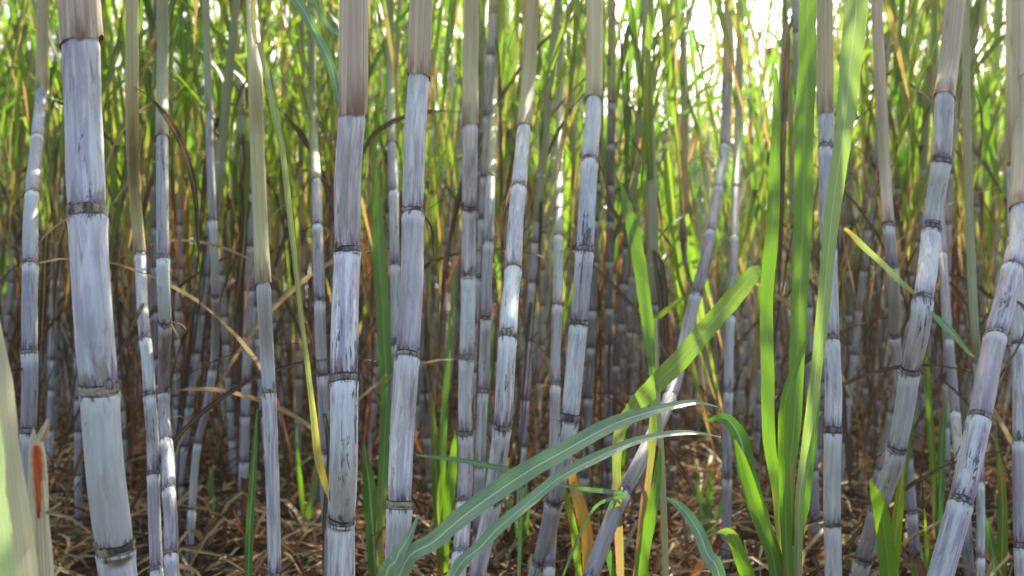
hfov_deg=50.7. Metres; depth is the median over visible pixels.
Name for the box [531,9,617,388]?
sugar cane
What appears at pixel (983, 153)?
sugar cane
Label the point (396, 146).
sugar cane
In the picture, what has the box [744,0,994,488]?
sugar cane
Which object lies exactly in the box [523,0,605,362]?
sugar cane
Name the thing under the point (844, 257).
sugar cane
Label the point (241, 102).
sugar cane
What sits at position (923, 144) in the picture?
sugar cane
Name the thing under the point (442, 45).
sugar cane
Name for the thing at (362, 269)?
sugar cane
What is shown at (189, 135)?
sugar cane
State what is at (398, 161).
sugar cane
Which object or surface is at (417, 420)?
sugar cane
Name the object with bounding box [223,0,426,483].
sugar cane
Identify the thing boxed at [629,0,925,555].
sugar cane
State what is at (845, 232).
sugar cane
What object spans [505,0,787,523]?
sugar cane
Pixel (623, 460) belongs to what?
cane shoot
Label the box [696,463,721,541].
cane shoot
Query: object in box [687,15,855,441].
sugar cane
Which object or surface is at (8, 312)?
sugar cane
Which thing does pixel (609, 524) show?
sugar cane
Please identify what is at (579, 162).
sugar cane
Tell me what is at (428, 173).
sugar cane
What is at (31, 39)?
sugar cane
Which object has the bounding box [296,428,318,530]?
cane shoot
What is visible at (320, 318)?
sugar cane
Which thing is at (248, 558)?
cane shoot
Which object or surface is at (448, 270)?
sugar cane
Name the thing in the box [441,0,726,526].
sugar cane
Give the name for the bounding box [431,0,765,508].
sugar cane
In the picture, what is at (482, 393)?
sugar cane
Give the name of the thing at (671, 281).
sugar cane
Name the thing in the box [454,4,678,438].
sugar cane
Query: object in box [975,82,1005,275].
sugar cane
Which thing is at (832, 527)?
sugar cane
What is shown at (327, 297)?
sugar cane
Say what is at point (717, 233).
sugar cane
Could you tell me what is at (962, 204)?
sugar cane
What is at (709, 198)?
sugar cane
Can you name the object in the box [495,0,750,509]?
sugar cane
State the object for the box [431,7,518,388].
sugar cane
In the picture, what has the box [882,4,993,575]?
sugar cane
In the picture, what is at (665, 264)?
sugar cane
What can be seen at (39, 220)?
sugar cane
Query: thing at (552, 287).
sugar cane
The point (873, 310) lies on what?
sugar cane
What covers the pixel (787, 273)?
sugar cane
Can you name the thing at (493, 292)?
sugar cane
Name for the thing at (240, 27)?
sugar cane
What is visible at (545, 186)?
sugar cane
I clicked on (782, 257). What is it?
sugar cane
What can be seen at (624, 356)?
sugar cane
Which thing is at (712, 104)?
sugar cane
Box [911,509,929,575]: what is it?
cane shoot
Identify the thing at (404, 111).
sugar cane
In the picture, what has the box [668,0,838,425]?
sugar cane
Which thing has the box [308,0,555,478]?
sugar cane
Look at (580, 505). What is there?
cane shoot
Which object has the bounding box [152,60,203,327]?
sugar cane
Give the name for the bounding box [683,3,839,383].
sugar cane
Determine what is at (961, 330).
sugar cane
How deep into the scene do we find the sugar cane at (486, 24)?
6.07 m
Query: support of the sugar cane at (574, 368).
on the ground
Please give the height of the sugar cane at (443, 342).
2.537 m
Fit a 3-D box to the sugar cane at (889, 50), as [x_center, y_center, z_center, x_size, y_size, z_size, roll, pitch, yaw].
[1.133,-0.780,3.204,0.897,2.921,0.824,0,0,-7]
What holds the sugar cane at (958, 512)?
on the ground
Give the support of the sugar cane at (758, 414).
on the ground
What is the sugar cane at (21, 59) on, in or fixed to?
on the ground
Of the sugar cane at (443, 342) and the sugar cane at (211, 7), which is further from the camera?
the sugar cane at (211, 7)
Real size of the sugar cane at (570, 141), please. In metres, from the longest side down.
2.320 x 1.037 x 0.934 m
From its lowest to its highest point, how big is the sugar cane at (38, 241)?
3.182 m
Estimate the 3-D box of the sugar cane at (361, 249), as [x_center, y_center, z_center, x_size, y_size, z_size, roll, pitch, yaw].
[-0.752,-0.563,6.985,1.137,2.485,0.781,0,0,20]
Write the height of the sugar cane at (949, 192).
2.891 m
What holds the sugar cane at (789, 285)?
on the ground
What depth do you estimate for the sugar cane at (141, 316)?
1.96 m
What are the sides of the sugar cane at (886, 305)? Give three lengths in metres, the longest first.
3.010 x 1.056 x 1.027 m
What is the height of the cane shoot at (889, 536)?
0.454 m
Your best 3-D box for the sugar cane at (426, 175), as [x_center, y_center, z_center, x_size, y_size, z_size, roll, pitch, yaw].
[-0.553,-0.711,4.275,1.031,2.813,1.030,0,0,-32]
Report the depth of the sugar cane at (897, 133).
6.59 m
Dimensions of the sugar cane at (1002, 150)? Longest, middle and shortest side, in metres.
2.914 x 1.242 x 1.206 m
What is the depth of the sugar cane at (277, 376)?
5.03 m
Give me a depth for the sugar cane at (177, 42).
3.24 m
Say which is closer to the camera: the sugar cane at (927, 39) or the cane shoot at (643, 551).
the cane shoot at (643, 551)
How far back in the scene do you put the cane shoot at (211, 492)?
2.73 m
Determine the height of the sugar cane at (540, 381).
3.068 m
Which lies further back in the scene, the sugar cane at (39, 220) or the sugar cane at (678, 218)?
the sugar cane at (678, 218)
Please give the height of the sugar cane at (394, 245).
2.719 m
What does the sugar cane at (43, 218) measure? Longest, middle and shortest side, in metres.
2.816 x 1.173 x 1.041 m
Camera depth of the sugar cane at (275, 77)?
5.61 m
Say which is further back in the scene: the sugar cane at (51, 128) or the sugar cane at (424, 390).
the sugar cane at (51, 128)
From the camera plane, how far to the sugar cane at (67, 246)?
5.43 m
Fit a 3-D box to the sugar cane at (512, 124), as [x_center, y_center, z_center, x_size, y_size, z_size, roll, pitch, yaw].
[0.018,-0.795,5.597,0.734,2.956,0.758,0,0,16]
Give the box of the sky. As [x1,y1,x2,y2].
[0,0,1004,288]
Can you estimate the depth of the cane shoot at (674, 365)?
1.73 m
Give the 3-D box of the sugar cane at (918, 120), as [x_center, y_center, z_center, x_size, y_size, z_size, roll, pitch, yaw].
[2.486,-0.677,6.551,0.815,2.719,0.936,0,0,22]
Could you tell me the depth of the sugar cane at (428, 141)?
4.46 m
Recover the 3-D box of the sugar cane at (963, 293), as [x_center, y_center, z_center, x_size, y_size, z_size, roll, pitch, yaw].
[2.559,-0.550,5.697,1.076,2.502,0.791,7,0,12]
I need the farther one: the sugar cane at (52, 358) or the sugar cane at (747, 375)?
the sugar cane at (747, 375)
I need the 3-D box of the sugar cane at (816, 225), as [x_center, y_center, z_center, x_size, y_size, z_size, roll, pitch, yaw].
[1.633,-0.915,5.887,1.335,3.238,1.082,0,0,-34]
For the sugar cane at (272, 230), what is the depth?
6.18 m
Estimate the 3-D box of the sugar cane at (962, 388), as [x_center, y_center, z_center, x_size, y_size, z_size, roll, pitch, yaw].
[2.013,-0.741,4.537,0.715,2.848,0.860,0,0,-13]
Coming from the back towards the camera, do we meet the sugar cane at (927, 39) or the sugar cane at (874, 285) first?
the sugar cane at (927, 39)
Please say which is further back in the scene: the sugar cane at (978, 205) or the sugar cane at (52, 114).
the sugar cane at (52, 114)
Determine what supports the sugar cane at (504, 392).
on the ground
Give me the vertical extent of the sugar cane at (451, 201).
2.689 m
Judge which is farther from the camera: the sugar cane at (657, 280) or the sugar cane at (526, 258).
the sugar cane at (526, 258)
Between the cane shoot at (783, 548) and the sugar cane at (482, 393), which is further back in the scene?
the sugar cane at (482, 393)
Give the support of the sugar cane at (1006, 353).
on the ground
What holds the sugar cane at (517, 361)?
on the ground
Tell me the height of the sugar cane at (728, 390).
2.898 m
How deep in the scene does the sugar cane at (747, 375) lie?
6.96 m
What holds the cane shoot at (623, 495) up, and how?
on the ground
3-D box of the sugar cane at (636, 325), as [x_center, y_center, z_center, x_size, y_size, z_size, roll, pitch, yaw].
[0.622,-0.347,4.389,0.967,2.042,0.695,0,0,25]
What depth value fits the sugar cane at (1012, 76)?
2.04 m
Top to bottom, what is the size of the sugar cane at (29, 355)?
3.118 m
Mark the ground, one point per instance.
(262, 541)
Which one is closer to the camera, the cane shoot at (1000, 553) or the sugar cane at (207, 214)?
the cane shoot at (1000, 553)
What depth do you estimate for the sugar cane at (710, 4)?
4.06 m
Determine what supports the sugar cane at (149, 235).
on the ground
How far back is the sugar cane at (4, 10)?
4.98 m
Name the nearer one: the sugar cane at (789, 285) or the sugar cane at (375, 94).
the sugar cane at (375, 94)
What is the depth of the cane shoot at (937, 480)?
2.48 m
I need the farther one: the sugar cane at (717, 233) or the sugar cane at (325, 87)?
the sugar cane at (325, 87)
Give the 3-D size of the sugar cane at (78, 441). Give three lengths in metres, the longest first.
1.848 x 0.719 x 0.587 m
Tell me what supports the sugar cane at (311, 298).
on the ground
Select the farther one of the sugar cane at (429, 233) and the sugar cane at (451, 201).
the sugar cane at (429, 233)
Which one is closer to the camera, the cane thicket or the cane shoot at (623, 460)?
the cane shoot at (623, 460)
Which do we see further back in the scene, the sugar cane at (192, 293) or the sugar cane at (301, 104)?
the sugar cane at (192, 293)
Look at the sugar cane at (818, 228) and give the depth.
5.86 m
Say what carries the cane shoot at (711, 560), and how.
on the ground
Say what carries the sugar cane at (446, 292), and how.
on the ground
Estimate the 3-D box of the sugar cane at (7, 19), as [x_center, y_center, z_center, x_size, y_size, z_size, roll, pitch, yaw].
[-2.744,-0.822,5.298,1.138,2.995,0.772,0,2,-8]
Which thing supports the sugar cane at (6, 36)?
on the ground
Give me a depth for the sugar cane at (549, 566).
2.20 m
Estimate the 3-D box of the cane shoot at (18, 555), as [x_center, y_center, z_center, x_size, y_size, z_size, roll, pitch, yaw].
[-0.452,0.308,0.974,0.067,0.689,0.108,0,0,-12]
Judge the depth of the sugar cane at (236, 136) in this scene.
7.32 m
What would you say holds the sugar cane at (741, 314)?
on the ground
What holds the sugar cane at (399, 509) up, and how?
on the ground
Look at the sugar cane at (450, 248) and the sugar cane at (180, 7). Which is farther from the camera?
the sugar cane at (450, 248)
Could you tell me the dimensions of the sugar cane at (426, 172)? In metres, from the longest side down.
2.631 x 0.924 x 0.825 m
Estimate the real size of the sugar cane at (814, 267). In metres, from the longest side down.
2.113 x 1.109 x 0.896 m
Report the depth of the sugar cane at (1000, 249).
6.00 m
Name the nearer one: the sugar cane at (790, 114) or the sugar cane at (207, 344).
the sugar cane at (790, 114)
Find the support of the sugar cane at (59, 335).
on the ground
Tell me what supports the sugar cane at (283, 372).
on the ground
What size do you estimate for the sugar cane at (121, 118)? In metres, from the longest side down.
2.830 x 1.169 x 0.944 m
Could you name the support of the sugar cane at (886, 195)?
on the ground
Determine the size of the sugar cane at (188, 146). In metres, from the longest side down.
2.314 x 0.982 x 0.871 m
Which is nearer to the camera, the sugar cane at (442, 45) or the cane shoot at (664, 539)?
the cane shoot at (664, 539)
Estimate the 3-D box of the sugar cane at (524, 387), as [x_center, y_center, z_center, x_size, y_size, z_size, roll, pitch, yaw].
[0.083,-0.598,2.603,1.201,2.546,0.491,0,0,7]
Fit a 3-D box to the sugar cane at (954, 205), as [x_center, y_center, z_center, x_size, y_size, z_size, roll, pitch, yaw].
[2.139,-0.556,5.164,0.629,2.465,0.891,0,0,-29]
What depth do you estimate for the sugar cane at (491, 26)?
2.64 m
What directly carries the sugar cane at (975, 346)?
on the ground
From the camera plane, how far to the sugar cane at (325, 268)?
5.83 m
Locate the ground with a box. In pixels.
[20,291,1013,575]
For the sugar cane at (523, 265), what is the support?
on the ground
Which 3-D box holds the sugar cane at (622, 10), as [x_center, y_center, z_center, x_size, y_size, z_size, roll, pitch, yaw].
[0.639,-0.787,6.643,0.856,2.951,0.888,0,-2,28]
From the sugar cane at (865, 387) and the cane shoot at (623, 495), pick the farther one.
the sugar cane at (865, 387)
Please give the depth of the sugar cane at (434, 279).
5.98 m
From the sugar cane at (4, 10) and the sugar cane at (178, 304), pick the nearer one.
the sugar cane at (178, 304)
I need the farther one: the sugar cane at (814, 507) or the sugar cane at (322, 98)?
the sugar cane at (322, 98)
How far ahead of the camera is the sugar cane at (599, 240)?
5.75 m
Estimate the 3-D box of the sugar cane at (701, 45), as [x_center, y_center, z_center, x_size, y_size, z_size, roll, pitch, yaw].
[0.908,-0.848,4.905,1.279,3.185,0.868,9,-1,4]
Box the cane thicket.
[0,0,1011,446]
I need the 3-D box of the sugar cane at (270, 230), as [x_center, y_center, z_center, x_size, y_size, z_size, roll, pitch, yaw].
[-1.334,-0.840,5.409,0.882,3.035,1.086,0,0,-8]
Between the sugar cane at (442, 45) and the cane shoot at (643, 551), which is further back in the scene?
the sugar cane at (442, 45)
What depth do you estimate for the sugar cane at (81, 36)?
1.16 m
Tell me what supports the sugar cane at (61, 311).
on the ground
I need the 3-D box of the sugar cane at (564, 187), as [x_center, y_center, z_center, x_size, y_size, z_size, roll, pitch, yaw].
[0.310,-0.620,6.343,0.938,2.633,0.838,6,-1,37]
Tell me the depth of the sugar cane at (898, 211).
5.71 m
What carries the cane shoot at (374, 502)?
on the ground
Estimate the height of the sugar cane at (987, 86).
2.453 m
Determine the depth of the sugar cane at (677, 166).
6.52 m
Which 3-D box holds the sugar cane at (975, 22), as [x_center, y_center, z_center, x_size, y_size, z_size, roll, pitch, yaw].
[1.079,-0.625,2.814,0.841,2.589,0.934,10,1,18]
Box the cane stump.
[27,419,60,575]
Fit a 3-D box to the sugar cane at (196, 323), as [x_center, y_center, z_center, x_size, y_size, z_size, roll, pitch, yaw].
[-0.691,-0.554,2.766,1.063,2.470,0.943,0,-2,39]
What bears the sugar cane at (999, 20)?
on the ground
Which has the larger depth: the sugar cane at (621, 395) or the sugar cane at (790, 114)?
the sugar cane at (621, 395)
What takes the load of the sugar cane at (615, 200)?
on the ground
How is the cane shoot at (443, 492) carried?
on the ground
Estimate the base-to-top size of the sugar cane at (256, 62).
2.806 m
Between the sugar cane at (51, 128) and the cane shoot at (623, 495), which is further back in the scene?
the sugar cane at (51, 128)
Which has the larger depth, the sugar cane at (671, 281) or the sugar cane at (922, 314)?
the sugar cane at (671, 281)
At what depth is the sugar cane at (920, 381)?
4.97 m
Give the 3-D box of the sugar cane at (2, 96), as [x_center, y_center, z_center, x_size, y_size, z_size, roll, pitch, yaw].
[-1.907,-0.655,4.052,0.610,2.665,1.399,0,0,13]
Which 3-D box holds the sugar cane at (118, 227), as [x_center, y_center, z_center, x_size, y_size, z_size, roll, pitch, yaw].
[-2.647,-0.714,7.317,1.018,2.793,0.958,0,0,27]
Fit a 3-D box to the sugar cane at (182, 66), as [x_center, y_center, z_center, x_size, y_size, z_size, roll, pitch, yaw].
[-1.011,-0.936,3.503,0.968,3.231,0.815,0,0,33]
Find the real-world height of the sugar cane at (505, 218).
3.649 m
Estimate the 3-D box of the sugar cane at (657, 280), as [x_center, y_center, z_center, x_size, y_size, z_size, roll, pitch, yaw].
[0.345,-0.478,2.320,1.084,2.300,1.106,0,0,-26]
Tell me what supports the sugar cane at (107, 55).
on the ground
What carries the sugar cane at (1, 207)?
on the ground
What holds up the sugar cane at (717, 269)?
on the ground
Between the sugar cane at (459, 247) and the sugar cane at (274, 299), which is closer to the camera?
the sugar cane at (274, 299)
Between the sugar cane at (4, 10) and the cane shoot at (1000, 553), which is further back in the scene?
the sugar cane at (4, 10)
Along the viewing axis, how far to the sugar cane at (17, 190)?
3.52 m
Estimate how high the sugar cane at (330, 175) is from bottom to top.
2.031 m
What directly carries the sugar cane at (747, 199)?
on the ground
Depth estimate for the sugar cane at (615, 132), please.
7.33 m
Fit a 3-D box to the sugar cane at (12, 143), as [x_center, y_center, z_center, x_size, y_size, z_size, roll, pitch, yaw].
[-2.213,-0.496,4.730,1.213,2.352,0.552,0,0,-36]
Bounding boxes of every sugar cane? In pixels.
[0,0,45,427]
[0,0,67,350]
[0,0,68,371]
[0,0,71,346]
[0,0,73,327]
[0,0,113,433]
[0,0,115,443]
[0,0,119,384]
[0,0,123,424]
[0,0,144,362]
[0,0,194,477]
[0,0,201,480]
[0,0,215,545]
[0,0,222,412]
[0,1,115,430]
[0,3,65,416]
[0,4,50,312]
[0,5,58,295]
[0,30,68,431]
[0,46,123,182]
[0,47,132,404]
[0,77,47,290]
[1,0,130,436]
[1,8,136,419]
[1,17,27,397]
[2,0,124,414]
[6,13,198,415]
[6,89,71,369]
[10,8,187,489]
[11,0,294,494]
[13,7,124,306]
[13,12,149,440]
[34,0,136,575]
[45,0,207,502]
[48,0,399,523]
[51,0,370,519]
[52,0,329,575]
[53,0,312,535]
[58,37,190,394]
[65,36,144,377]
[68,0,219,575]
[72,0,333,467]
[105,0,362,575]
[112,0,284,418]
[112,56,224,426]
[113,0,240,478]
[115,62,184,368]
[117,0,315,575]
[118,0,255,349]
[118,6,291,405]
[118,12,193,393]
[120,1,330,360]
[121,0,287,484]
[130,0,399,567]
[143,0,239,278]
[144,0,385,498]
[150,6,288,421]
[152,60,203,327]
[169,0,371,425]
[170,0,403,471]
[179,0,338,473]
[191,0,315,404]
[193,0,321,473]
[193,0,333,437]
[198,5,279,278]
[209,0,287,378]
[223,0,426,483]
[223,7,294,384]
[223,7,362,419]
[227,0,439,513]
[228,0,404,406]
[228,0,405,453]
[231,2,373,415]
[239,0,443,437]
[239,34,324,393]
[246,0,328,575]
[252,1,369,404]
[271,7,376,313]
[275,0,453,409]
[279,0,605,514]
[289,0,446,391]
[291,0,367,575]
[293,2,460,453]
[295,0,499,564]
[296,40,388,369]
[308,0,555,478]
[308,1,457,354]
[318,0,450,469]
[319,1,408,420]
[327,0,507,472]
[327,1,460,321]
[327,18,454,353]
[329,75,440,375]
[333,18,458,404]
[336,0,462,455]
[358,0,383,341]
[358,0,498,495]
[358,7,682,575]
[359,14,459,412]
[359,19,436,383]
[359,98,449,325]
[364,10,515,439]
[365,15,496,397]
[369,22,460,403]
[385,0,433,575]
[403,2,459,391]
[419,2,511,416]
[424,8,459,392]
[428,20,511,383]
[429,0,529,392]
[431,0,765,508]
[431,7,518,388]
[434,28,563,340]
[436,0,547,410]
[436,70,550,391]
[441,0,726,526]
[447,0,550,323]
[451,0,478,575]
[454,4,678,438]
[454,20,574,401]
[456,0,579,469]
[456,0,677,557]
[467,0,538,575]
[474,0,692,475]
[492,0,605,352]
[492,0,784,562]
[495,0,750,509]
[495,14,564,368]
[496,0,655,453]
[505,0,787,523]
[509,18,583,383]
[516,1,636,371]
[517,0,623,370]
[517,34,565,351]
[517,41,567,374]
[522,219,570,309]
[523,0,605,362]
[528,0,608,575]
[530,109,679,440]
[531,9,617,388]
[543,0,844,503]
[545,7,658,386]
[545,67,745,413]
[554,115,678,385]
[563,35,634,415]
[567,51,656,290]
[579,115,672,407]
[581,0,749,416]
[583,0,732,575]
[598,0,641,274]
[598,0,772,443]
[618,45,765,438]
[618,105,756,409]
[618,145,722,356]
[621,84,720,383]
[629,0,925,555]
[639,97,816,410]
[639,155,751,389]
[640,100,726,366]
[659,87,758,381]
[667,103,790,356]
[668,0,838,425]
[673,0,866,575]
[676,0,880,503]
[677,0,963,498]
[679,34,766,365]
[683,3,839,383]
[684,0,935,472]
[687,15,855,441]
[690,123,783,378]
[690,145,816,379]
[692,43,789,396]
[703,4,883,417]
[704,91,788,384]
[714,94,860,379]
[720,35,868,380]
[724,0,1006,495]
[730,25,927,381]
[742,3,922,400]
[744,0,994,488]
[748,0,919,384]
[748,17,814,340]
[753,0,1011,574]
[761,0,921,381]
[763,0,1006,512]
[767,0,1023,575]
[780,132,887,352]
[782,2,964,453]
[784,1,989,419]
[785,0,929,432]
[811,63,965,388]
[812,0,1011,489]
[813,0,978,456]
[813,15,884,346]
[816,0,841,575]
[816,1,940,324]
[835,0,915,409]
[835,25,930,425]
[842,0,1023,575]
[843,0,974,575]
[843,67,911,373]
[853,0,1005,456]
[853,21,1004,464]
[854,4,940,376]
[856,0,1011,419]
[857,102,1005,367]
[867,0,998,509]
[872,3,1011,455]
[878,21,1004,424]
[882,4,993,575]
[882,17,981,346]
[885,65,1004,402]
[888,41,1004,376]
[896,0,1005,409]
[898,0,1010,469]
[913,0,1012,491]
[915,183,1006,430]
[927,0,1004,434]
[927,0,1023,575]
[927,112,1000,338]
[951,63,1002,325]
[969,75,1007,394]
[975,58,1004,257]
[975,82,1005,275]
[986,12,1010,421]
[992,159,1011,456]
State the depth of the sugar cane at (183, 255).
4.94 m
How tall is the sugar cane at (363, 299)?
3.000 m
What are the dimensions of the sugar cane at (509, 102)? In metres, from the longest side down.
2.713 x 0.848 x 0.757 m
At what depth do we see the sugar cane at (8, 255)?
4.85 m
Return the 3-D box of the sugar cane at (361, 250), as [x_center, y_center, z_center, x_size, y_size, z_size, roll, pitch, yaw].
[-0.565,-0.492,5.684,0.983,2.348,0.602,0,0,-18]
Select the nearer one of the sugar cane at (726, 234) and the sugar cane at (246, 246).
the sugar cane at (246, 246)
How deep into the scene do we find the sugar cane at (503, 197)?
5.64 m
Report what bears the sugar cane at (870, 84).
on the ground
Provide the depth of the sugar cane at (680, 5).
3.25 m
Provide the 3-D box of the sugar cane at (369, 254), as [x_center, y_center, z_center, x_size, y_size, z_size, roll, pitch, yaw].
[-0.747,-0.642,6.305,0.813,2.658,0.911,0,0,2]
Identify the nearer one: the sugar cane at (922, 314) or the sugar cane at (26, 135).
the sugar cane at (922, 314)
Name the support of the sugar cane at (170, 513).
on the ground
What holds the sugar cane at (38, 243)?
on the ground
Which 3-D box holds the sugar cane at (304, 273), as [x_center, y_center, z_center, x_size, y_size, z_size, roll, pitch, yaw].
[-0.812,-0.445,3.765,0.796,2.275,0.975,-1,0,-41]
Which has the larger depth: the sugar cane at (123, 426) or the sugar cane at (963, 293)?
the sugar cane at (963, 293)
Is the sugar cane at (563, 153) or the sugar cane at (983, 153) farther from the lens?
the sugar cane at (563, 153)
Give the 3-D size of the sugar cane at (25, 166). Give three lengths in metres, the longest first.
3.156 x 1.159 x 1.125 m
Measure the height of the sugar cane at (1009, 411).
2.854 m
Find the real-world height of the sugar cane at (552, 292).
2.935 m
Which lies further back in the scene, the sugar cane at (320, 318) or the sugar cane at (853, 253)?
the sugar cane at (853, 253)
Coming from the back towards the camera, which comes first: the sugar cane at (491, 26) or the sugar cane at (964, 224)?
the sugar cane at (964, 224)
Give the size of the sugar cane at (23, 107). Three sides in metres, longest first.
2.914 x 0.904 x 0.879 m
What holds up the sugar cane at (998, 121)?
on the ground
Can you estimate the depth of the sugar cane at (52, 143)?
4.25 m
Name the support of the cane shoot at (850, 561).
on the ground
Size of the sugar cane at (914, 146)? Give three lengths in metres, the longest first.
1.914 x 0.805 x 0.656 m
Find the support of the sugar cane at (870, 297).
on the ground
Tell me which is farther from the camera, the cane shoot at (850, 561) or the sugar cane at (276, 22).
the sugar cane at (276, 22)
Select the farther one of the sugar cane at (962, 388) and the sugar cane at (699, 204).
the sugar cane at (699, 204)
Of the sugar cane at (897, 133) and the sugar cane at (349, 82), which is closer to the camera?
the sugar cane at (349, 82)
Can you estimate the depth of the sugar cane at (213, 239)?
2.55 m
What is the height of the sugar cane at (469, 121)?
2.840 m
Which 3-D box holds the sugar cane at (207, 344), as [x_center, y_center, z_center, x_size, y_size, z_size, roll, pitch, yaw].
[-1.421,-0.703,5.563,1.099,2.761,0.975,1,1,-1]
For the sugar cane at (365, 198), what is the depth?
6.76 m
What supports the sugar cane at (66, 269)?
on the ground
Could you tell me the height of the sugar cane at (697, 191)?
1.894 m
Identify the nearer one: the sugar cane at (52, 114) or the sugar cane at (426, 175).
the sugar cane at (426, 175)
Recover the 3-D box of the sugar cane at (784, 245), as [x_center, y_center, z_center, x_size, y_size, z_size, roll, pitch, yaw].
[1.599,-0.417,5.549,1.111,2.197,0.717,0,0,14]
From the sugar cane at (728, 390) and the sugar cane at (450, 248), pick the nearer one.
the sugar cane at (728, 390)
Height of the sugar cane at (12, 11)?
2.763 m
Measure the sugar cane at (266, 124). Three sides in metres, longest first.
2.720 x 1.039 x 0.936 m
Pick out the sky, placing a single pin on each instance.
(704, 19)
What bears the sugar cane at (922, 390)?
on the ground
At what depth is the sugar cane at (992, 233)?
3.51 m
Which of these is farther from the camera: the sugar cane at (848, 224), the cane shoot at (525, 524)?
the sugar cane at (848, 224)
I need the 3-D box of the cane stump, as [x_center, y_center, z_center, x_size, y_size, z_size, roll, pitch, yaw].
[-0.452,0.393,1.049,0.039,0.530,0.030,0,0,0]
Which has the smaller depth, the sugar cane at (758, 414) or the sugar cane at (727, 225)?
the sugar cane at (758, 414)
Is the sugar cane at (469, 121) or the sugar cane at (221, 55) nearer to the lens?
the sugar cane at (469, 121)
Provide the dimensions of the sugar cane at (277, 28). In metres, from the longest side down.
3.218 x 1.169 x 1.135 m
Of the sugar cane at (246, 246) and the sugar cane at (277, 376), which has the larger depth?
the sugar cane at (277, 376)
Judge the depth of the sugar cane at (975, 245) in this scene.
6.99 m
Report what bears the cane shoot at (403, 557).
on the ground
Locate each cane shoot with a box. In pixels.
[0,323,38,575]
[208,465,214,544]
[244,409,257,575]
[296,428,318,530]
[362,170,392,575]
[377,399,720,575]
[416,454,626,575]
[430,266,456,575]
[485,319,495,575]
[506,482,528,565]
[563,461,592,575]
[588,433,626,520]
[606,448,661,575]
[612,183,760,575]
[654,318,668,575]
[664,496,725,575]
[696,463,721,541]
[705,0,867,575]
[842,546,852,572]
[869,411,914,575]
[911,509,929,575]
[923,348,947,545]
[978,432,1007,575]
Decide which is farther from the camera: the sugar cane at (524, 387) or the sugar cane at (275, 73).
the sugar cane at (275, 73)
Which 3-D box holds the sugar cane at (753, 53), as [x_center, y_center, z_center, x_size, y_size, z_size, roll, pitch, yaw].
[1.354,-0.395,5.019,1.135,2.109,1.004,0,0,-22]
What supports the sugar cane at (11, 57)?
on the ground

